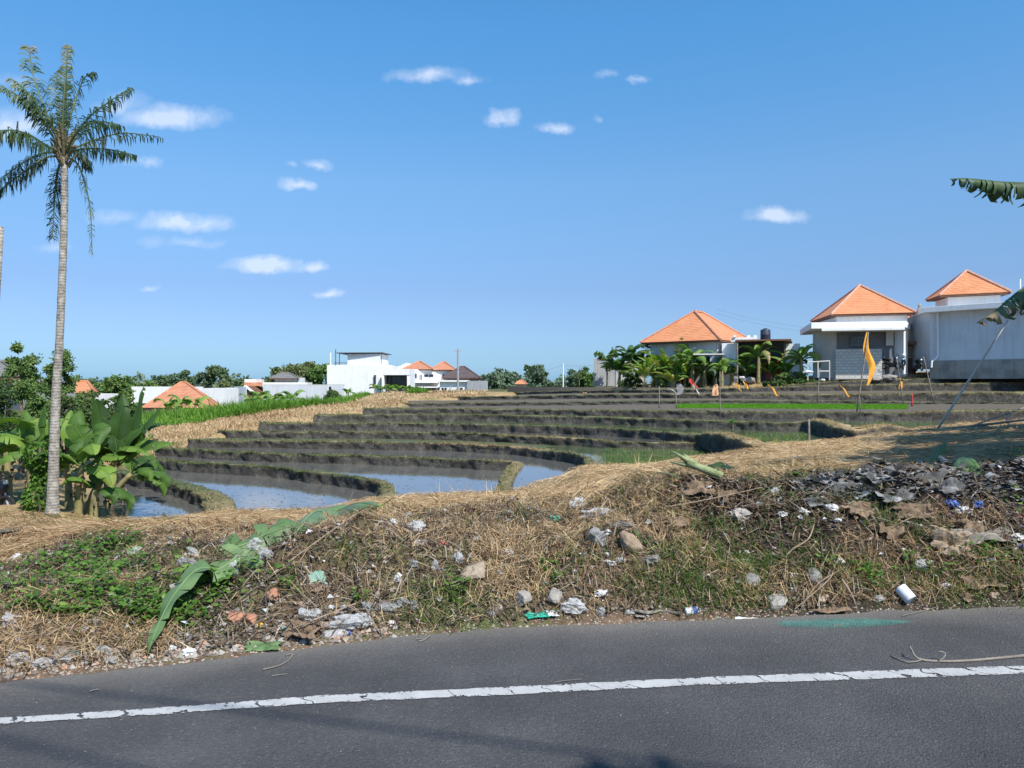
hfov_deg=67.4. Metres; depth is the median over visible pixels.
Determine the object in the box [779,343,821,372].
banana plant
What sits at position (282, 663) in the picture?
stick
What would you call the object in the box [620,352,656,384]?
banana plant
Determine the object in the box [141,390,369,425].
tall green grass
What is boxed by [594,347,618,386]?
leafy tree
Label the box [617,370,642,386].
bush
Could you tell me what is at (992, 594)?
rock
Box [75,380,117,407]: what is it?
orange roof house
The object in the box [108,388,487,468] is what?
dry grass
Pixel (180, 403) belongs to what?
banana plant
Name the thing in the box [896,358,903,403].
bamboo pole
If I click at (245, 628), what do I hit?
twigs
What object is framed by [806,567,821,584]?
rock
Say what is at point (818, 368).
metal table
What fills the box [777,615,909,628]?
paint smear
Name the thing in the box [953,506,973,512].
plastic bag
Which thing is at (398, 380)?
window
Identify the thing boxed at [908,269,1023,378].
house
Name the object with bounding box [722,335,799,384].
shed
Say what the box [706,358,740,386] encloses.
banana plant
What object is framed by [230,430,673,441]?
paddy water
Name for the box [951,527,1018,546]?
frond sheath
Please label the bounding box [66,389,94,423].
bush
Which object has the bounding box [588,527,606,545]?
plastic bag
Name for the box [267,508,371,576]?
stick
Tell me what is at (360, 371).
white building
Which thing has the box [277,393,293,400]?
banana plant
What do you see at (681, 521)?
bark
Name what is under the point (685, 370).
banana plant
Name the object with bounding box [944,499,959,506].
plastic bag
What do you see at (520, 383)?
orange roof hut
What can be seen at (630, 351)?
banana plant
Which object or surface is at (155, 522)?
grass stump
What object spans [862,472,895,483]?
burnt sheet
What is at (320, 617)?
stick
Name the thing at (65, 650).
rock
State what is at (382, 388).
banana plant
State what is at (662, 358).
banana plant
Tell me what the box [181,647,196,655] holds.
plastic bag
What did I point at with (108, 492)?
banana plant
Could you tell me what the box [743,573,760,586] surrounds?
rock
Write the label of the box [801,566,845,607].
stick
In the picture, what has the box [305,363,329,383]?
distant tree
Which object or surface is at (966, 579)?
fibre mat
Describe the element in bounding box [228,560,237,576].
plastic bag
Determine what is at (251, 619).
brick fragment
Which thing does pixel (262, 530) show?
cut banana leaf
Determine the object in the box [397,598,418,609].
plastic bag
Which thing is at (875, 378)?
rubble lump
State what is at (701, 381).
banana plant
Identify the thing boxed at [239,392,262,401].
banana plant
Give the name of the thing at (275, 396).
banana plant
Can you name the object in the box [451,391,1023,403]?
terrace bund
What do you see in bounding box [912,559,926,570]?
plastic bag
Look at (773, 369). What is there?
banana plant
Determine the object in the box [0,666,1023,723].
road marking
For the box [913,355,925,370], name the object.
scooter
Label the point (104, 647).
rock
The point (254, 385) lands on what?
house
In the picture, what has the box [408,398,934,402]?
paddy floor
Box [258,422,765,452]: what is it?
terrace bund
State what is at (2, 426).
bush
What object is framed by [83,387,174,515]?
banana plant
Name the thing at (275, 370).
distant tree
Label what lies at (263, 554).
plastic bag
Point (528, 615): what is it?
plastic bag
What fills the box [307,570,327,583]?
carton
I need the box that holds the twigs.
[0,453,1023,674]
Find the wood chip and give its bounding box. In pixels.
[634,613,644,617]
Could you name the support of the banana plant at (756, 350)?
on the ground at (288, 611)
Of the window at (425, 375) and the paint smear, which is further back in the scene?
the window at (425, 375)
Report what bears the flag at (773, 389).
on the ground at (288, 611)
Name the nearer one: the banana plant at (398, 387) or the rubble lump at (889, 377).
the rubble lump at (889, 377)
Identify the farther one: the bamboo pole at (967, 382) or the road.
the bamboo pole at (967, 382)
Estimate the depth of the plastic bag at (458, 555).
5.45 m
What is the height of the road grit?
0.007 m
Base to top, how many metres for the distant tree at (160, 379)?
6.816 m
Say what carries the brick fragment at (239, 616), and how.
on the ground at (288, 611)
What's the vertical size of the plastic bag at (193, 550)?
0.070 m
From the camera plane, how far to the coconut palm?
19.29 m
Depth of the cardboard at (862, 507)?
6.16 m
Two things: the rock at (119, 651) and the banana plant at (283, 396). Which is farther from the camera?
the banana plant at (283, 396)
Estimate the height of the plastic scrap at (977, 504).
0.065 m
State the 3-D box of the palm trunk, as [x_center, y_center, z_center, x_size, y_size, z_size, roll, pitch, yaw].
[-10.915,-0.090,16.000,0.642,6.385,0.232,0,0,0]
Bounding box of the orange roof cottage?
[143,381,219,412]
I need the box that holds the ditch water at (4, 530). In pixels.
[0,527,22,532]
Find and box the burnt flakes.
[786,455,1023,507]
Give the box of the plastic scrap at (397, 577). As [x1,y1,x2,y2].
[394,572,401,581]
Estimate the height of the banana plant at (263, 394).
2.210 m
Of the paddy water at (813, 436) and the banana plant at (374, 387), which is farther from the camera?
the banana plant at (374, 387)
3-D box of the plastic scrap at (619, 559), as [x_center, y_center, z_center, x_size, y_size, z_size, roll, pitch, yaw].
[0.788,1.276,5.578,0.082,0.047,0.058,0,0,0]
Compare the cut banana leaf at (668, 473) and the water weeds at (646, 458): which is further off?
the water weeds at (646, 458)
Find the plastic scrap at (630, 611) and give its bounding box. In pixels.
[624,608,634,613]
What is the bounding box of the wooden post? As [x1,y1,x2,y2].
[808,419,809,439]
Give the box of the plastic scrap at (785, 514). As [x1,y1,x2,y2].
[777,511,787,516]
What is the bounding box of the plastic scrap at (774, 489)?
[770,487,779,493]
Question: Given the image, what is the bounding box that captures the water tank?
[760,328,770,338]
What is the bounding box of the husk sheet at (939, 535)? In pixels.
[928,525,975,558]
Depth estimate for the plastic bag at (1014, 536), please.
6.03 m
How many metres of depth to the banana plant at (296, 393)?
68.88 m
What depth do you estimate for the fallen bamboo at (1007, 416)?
27.14 m
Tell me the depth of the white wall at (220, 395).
106.95 m
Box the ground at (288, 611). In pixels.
[0,371,1023,682]
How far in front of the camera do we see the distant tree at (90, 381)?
150.52 m
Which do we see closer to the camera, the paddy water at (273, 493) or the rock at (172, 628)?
the rock at (172, 628)
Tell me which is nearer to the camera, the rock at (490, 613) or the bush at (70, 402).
the rock at (490, 613)
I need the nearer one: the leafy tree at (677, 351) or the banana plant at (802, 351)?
the banana plant at (802, 351)
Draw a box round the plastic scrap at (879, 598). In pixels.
[873,594,883,601]
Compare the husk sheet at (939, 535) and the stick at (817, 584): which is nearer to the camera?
the stick at (817, 584)
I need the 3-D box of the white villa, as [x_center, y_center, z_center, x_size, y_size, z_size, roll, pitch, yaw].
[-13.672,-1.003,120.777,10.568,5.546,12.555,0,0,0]
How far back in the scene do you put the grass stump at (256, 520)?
6.75 m
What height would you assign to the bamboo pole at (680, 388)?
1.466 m
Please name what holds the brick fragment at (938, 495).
on the ground at (288, 611)
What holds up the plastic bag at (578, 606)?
on the ground at (288, 611)
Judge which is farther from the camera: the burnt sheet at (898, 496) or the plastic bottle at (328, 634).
the burnt sheet at (898, 496)
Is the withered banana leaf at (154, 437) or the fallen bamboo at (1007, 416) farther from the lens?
the fallen bamboo at (1007, 416)
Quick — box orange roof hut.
[514,380,527,386]
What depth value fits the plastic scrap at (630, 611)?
5.22 m
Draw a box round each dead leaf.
[682,480,715,494]
[716,489,741,501]
[809,607,850,612]
[957,594,974,602]
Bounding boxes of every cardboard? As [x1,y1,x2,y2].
[281,620,322,638]
[307,582,325,591]
[841,501,874,516]
[893,502,938,518]
[954,518,987,531]
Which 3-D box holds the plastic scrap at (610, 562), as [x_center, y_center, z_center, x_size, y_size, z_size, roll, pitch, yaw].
[0.711,1.287,5.539,0.087,0.044,0.064,0,0,0]
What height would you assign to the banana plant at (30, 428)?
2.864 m
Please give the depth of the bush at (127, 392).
41.58 m
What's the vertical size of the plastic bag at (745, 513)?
0.109 m
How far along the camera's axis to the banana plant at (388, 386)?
98.91 m
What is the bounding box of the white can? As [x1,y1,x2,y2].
[895,584,916,603]
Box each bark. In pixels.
[667,516,688,527]
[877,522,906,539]
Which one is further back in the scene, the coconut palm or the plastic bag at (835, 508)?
the coconut palm
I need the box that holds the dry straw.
[0,418,1023,675]
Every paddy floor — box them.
[392,404,1023,412]
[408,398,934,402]
[471,391,1023,396]
[508,381,1023,392]
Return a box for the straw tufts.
[1,452,1020,609]
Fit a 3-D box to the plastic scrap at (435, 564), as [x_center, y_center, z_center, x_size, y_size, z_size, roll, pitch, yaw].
[-0.539,1.269,5.394,0.062,0.076,0.042,0,0,0]
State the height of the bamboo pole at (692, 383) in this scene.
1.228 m
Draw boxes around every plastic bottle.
[324,629,350,638]
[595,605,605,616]
[683,606,702,614]
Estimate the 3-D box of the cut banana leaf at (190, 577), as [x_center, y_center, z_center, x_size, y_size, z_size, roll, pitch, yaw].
[-2.082,1.387,4.893,0.258,0.400,0.996,0,0,15]
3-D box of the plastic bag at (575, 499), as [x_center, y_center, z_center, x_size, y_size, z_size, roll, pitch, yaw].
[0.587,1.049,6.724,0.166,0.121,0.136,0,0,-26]
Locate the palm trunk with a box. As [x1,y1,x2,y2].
[0,226,3,290]
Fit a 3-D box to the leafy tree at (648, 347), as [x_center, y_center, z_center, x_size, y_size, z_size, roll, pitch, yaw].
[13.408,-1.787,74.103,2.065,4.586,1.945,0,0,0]
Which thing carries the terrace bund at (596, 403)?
on the ground at (288, 611)
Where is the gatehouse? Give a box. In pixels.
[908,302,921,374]
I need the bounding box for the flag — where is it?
[856,332,875,411]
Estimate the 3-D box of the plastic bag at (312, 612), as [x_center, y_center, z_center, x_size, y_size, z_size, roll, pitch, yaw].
[-1.295,1.468,4.921,0.164,0.073,0.111,0,0,11]
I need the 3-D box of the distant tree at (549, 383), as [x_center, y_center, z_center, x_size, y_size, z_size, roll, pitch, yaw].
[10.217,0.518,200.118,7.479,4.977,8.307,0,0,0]
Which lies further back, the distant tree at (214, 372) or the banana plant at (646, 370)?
the distant tree at (214, 372)
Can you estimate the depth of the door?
69.46 m
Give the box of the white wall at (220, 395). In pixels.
[131,387,246,403]
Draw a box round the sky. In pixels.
[0,0,1023,384]
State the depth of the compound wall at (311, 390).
99.94 m
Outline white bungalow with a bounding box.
[438,366,487,390]
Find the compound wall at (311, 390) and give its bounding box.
[263,384,344,399]
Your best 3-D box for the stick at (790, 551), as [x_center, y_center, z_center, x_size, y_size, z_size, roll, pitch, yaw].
[2.219,1.209,5.870,0.364,0.232,0.071,0,0,-32]
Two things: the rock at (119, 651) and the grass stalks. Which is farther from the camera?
the grass stalks
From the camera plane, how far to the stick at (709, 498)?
6.36 m
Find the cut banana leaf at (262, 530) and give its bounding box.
[220,519,306,556]
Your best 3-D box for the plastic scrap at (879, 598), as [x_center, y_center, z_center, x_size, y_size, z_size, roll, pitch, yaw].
[2.625,1.532,5.498,0.090,0.049,0.061,0,0,0]
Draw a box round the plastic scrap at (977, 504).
[973,500,983,507]
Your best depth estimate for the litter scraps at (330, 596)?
5.76 m
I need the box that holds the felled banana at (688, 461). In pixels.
[670,451,723,478]
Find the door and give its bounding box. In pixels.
[705,356,710,376]
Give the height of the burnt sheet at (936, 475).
0.114 m
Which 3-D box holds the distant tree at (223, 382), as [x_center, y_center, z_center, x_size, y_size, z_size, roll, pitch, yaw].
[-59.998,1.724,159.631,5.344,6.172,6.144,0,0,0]
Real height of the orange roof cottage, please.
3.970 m
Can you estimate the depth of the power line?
89.77 m
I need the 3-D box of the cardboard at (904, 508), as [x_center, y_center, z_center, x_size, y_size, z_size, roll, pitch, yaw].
[3.270,1.030,6.237,0.367,0.131,0.127,0,0,0]
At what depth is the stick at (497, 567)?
5.42 m
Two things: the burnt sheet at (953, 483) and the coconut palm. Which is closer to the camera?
the burnt sheet at (953, 483)
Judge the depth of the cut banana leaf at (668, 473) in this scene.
6.79 m
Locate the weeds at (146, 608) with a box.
[0,448,1023,628]
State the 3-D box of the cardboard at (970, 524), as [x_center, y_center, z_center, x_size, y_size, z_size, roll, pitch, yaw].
[3.655,1.131,6.119,0.236,0.116,0.143,0,0,-21]
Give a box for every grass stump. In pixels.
[146,517,163,526]
[248,515,271,528]
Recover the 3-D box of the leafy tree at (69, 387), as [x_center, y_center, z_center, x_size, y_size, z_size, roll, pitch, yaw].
[-18.286,1.118,31.011,1.339,5.172,1.558,0,0,0]
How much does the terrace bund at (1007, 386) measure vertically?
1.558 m
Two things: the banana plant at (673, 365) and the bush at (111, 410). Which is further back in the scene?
the banana plant at (673, 365)
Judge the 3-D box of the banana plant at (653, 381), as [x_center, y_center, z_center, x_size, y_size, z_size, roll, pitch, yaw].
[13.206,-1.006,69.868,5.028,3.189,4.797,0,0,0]
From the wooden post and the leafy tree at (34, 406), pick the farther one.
the wooden post
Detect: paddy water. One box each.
[98,483,201,518]
[116,467,375,510]
[154,455,503,495]
[173,447,578,489]
[202,438,710,464]
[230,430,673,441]
[285,421,831,443]
[337,414,981,427]
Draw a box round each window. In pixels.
[387,376,390,384]
[392,376,405,386]
[424,374,433,377]
[851,337,864,345]
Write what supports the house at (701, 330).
on the ground at (288, 611)
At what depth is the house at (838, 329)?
63.14 m
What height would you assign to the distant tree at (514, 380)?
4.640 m
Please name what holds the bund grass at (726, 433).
on the ground at (288, 611)
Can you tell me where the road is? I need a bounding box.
[0,607,1023,767]
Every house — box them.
[0,360,74,409]
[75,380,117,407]
[243,379,263,399]
[262,372,311,386]
[640,310,746,385]
[800,284,916,379]
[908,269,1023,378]
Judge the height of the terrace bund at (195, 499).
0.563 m
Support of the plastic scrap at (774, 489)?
on the ground at (288, 611)
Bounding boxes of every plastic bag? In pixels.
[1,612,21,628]
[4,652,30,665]
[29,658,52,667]
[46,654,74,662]
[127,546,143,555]
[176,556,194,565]
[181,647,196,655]
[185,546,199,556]
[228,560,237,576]
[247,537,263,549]
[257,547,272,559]
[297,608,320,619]
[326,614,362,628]
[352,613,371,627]
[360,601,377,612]
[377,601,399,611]
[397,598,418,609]
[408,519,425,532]
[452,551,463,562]
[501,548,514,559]
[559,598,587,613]
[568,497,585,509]
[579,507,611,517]
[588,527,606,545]
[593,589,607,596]
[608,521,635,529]
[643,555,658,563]
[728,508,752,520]
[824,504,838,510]
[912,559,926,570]
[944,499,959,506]
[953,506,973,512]
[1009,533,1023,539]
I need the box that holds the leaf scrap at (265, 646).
[244,641,282,651]
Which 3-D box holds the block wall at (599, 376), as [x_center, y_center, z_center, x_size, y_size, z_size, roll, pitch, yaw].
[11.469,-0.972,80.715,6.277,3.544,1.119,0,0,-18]
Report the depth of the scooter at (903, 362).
61.33 m
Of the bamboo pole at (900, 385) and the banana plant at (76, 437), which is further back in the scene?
the bamboo pole at (900, 385)
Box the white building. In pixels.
[327,349,414,395]
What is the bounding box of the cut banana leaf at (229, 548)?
[219,544,263,568]
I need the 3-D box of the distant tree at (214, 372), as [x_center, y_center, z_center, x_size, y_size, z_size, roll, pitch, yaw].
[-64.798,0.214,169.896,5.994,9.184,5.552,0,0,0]
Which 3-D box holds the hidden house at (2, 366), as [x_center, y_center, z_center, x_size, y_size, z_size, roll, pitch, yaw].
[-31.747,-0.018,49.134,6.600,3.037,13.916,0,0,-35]
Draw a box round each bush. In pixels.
[0,372,22,480]
[0,414,8,475]
[43,395,92,477]
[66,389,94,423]
[78,389,117,458]
[108,386,142,424]
[324,389,341,399]
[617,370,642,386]
[649,367,669,387]
[677,372,694,386]
[698,374,718,384]
[762,378,787,386]
[775,371,809,383]
[797,378,821,383]
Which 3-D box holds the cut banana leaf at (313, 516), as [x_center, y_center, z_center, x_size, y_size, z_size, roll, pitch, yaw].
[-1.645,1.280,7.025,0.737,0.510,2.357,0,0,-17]
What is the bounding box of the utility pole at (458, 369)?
[457,349,458,391]
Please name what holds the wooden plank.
on the ground at (288, 611)
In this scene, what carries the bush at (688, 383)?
on the ground at (288, 611)
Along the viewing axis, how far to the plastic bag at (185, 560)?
5.31 m
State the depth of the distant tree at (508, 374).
173.39 m
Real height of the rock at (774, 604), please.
0.106 m
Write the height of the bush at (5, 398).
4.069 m
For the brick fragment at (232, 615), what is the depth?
4.83 m
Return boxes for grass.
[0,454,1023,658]
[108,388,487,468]
[114,378,1023,512]
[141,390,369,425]
[405,386,430,393]
[584,371,929,392]
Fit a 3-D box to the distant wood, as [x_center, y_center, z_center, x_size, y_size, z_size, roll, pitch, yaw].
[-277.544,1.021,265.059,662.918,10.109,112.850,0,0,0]
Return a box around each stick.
[263,653,292,669]
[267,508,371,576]
[280,603,357,632]
[447,557,536,589]
[647,487,762,509]
[785,524,813,557]
[794,570,832,609]
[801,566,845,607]
[899,517,935,528]
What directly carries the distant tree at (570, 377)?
on the ground at (288, 611)
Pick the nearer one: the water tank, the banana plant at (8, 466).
the banana plant at (8, 466)
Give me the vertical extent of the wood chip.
0.011 m
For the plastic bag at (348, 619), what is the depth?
4.86 m
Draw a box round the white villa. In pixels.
[397,360,455,390]
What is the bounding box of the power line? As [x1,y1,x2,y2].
[500,309,797,377]
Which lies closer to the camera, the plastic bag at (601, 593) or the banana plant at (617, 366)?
the plastic bag at (601, 593)
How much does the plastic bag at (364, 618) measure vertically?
0.081 m
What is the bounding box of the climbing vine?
[17,443,61,512]
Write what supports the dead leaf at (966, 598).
on the ground at (288, 611)
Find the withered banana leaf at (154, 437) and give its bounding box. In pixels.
[111,430,163,462]
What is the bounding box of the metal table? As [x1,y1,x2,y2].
[807,360,829,379]
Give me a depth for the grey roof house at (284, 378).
119.93 m
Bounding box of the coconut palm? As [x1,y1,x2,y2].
[0,44,162,514]
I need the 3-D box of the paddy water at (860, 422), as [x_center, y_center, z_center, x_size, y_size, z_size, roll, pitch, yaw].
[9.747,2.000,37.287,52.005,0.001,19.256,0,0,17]
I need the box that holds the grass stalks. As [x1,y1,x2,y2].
[370,453,654,509]
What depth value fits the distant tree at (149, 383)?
134.05 m
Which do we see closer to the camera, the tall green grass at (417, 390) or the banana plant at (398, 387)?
the tall green grass at (417, 390)
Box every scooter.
[0,468,15,504]
[882,354,900,368]
[898,355,908,369]
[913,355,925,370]
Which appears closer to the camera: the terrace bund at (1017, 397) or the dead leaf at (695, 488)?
the dead leaf at (695, 488)
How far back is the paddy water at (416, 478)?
27.58 m
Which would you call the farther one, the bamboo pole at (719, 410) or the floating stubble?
the bamboo pole at (719, 410)
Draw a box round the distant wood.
[41,371,610,388]
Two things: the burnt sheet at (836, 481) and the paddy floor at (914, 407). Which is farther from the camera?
the paddy floor at (914, 407)
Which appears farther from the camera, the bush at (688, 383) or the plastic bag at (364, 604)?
the bush at (688, 383)
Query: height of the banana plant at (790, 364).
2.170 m
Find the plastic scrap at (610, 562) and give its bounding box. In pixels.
[605,560,616,565]
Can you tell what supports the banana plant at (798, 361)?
on the ground at (288, 611)
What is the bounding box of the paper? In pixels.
[544,610,559,615]
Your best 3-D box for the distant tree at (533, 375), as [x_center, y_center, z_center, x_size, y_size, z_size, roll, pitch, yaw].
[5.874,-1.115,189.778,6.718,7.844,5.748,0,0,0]
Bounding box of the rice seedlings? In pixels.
[675,403,907,408]
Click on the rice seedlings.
(804, 406)
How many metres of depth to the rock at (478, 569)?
5.32 m
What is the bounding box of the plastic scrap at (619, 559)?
[615,557,625,562]
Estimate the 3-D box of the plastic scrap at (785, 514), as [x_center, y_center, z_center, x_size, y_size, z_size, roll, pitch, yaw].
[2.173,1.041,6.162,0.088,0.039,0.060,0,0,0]
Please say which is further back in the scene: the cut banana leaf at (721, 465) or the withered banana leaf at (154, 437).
the withered banana leaf at (154, 437)
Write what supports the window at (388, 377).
in the white building
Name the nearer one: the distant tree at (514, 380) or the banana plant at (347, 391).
the banana plant at (347, 391)
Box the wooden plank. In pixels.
[611,607,680,614]
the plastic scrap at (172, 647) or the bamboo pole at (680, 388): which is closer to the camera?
the plastic scrap at (172, 647)
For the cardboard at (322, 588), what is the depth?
5.21 m
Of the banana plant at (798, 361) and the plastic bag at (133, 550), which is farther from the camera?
the banana plant at (798, 361)
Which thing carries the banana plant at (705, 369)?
on the ground at (288, 611)
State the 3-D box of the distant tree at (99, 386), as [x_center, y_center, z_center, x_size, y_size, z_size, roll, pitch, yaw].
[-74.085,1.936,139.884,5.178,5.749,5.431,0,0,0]
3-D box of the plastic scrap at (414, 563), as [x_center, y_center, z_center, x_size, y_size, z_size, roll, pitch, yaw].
[-0.686,1.253,5.376,0.067,0.055,0.049,0,0,0]
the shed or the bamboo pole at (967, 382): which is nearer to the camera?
the bamboo pole at (967, 382)
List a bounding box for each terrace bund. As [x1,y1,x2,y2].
[115,470,236,513]
[135,455,396,498]
[154,447,522,492]
[187,439,596,464]
[218,431,704,449]
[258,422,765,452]
[314,413,904,438]
[363,408,1023,420]
[403,401,1017,406]
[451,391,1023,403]
[513,382,1023,394]
[783,378,1023,385]
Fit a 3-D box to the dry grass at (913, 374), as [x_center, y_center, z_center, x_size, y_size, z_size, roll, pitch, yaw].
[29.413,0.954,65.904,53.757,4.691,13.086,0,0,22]
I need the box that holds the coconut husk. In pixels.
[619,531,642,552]
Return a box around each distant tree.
[75,374,94,383]
[92,381,111,393]
[100,373,134,407]
[130,380,159,410]
[147,374,170,386]
[163,369,194,386]
[191,375,197,386]
[195,371,211,387]
[205,364,233,383]
[213,378,231,387]
[232,378,244,386]
[264,363,289,381]
[283,361,322,383]
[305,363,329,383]
[479,371,505,388]
[493,367,522,388]
[504,376,536,388]
[523,363,548,384]
[541,378,562,386]
[561,369,578,386]
[574,366,595,386]
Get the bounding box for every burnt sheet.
[802,496,830,506]
[809,484,845,494]
[820,479,860,491]
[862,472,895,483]
[874,488,914,501]
[899,485,926,493]
[916,471,946,483]
[935,477,970,495]
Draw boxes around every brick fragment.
[227,612,237,622]
[234,611,245,621]
[245,613,257,624]
[266,588,280,600]
[932,492,942,498]
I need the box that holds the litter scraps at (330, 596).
[0,466,1023,654]
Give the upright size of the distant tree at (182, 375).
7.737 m
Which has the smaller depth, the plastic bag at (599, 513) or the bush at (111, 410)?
the plastic bag at (599, 513)
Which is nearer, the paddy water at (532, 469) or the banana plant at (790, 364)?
the paddy water at (532, 469)
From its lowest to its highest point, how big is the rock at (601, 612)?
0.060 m
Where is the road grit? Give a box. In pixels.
[6,606,1023,767]
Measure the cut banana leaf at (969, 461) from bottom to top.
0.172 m
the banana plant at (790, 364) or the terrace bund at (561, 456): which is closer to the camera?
the terrace bund at (561, 456)
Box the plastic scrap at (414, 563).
[409,560,418,566]
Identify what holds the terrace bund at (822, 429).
on the ground at (288, 611)
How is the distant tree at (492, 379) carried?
on the ground at (288, 611)
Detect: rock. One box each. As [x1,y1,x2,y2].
[53,645,77,655]
[95,644,113,657]
[100,654,118,663]
[113,646,128,657]
[130,648,143,657]
[165,625,175,631]
[379,627,387,632]
[458,561,484,578]
[487,609,494,617]
[492,604,503,614]
[514,590,531,606]
[546,587,562,603]
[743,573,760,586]
[767,593,787,610]
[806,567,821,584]
[816,593,828,601]
[990,592,999,598]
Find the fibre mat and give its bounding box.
[960,575,1009,589]
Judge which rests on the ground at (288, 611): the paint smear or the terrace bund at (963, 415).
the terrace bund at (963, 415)
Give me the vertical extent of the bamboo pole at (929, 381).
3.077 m
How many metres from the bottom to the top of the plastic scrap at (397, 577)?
0.063 m
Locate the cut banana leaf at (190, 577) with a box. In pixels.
[145,555,239,661]
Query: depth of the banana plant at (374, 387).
98.93 m
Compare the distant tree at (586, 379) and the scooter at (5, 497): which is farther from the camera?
the distant tree at (586, 379)
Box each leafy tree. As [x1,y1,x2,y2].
[2,340,43,473]
[3,380,65,473]
[40,349,80,446]
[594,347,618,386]
[641,344,650,355]
[674,337,688,385]
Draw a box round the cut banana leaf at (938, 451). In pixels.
[927,440,946,470]
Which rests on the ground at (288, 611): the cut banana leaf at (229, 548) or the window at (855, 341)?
the cut banana leaf at (229, 548)
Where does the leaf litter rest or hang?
on the ground at (288, 611)
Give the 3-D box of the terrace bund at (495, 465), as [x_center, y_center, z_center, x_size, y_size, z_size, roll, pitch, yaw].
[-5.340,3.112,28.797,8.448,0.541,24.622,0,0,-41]
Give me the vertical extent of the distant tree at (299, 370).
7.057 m
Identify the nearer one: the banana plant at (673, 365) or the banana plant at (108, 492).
the banana plant at (108, 492)
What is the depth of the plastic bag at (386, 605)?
5.07 m
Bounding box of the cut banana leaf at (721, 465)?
[708,462,737,472]
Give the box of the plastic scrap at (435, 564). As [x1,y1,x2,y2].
[431,560,438,569]
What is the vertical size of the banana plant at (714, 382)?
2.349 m
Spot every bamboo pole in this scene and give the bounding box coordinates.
[667,384,683,407]
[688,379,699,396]
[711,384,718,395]
[719,402,720,419]
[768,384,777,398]
[816,369,819,401]
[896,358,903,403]
[923,356,934,403]
[936,320,1008,428]
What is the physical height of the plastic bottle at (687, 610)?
0.057 m
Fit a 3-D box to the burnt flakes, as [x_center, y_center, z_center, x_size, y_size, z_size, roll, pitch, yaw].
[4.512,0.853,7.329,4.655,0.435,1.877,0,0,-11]
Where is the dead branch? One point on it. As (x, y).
(973, 660)
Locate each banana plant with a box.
[0,404,73,500]
[0,423,43,496]
[25,410,138,515]
[26,441,117,508]
[61,465,134,517]
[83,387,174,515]
[107,455,170,503]
[153,396,183,409]
[168,394,197,408]
[182,396,210,409]
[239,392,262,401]
[249,390,273,400]
[260,392,285,401]
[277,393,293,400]
[281,390,304,399]
[342,388,354,394]
[368,384,380,392]
[377,385,389,392]
[385,384,397,390]
[394,384,405,391]
[599,358,635,386]
[606,344,652,386]
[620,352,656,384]
[620,357,671,387]
[632,356,673,387]
[640,348,689,387]
[652,369,690,387]
[655,347,701,386]
[658,361,698,387]
[671,344,717,387]
[674,360,717,385]
[688,361,741,384]
[691,363,717,387]
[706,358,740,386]
[716,365,745,384]
[736,341,786,383]
[738,356,765,383]
[751,361,785,380]
[761,358,809,381]
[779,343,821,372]
[795,359,810,369]
[951,178,1023,325]
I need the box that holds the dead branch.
[890,646,1023,662]
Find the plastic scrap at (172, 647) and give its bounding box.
[166,645,176,652]
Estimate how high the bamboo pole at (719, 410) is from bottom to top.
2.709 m
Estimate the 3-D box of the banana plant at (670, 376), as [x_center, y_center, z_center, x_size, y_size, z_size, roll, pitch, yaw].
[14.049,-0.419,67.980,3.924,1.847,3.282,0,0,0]
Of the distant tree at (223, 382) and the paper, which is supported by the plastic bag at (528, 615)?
the paper
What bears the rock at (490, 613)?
on the ground at (288, 611)
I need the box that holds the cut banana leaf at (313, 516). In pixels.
[293,501,379,533]
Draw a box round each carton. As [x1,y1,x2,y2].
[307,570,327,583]
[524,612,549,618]
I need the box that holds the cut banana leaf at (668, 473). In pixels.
[649,472,680,477]
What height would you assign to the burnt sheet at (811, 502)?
0.074 m
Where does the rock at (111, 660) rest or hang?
on the ground at (288, 611)
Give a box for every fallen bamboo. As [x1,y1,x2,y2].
[940,419,1023,428]
[971,407,1023,426]
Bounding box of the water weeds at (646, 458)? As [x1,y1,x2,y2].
[602,420,946,464]
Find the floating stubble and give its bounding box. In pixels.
[114,476,522,517]
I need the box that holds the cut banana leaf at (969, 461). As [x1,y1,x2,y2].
[952,456,980,475]
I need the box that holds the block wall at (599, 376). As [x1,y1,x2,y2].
[593,358,643,386]
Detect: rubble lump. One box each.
[741,377,755,383]
[872,376,882,380]
[882,374,897,379]
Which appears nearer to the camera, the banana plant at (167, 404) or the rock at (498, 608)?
the rock at (498, 608)
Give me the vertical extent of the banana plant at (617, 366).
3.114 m
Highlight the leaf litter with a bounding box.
[0,461,1023,668]
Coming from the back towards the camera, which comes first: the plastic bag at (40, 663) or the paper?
the paper
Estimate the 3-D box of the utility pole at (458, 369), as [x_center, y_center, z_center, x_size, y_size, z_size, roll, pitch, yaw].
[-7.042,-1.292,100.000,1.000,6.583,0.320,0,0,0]
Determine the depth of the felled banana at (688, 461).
6.78 m
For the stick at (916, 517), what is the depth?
6.12 m
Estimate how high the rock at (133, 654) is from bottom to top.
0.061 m

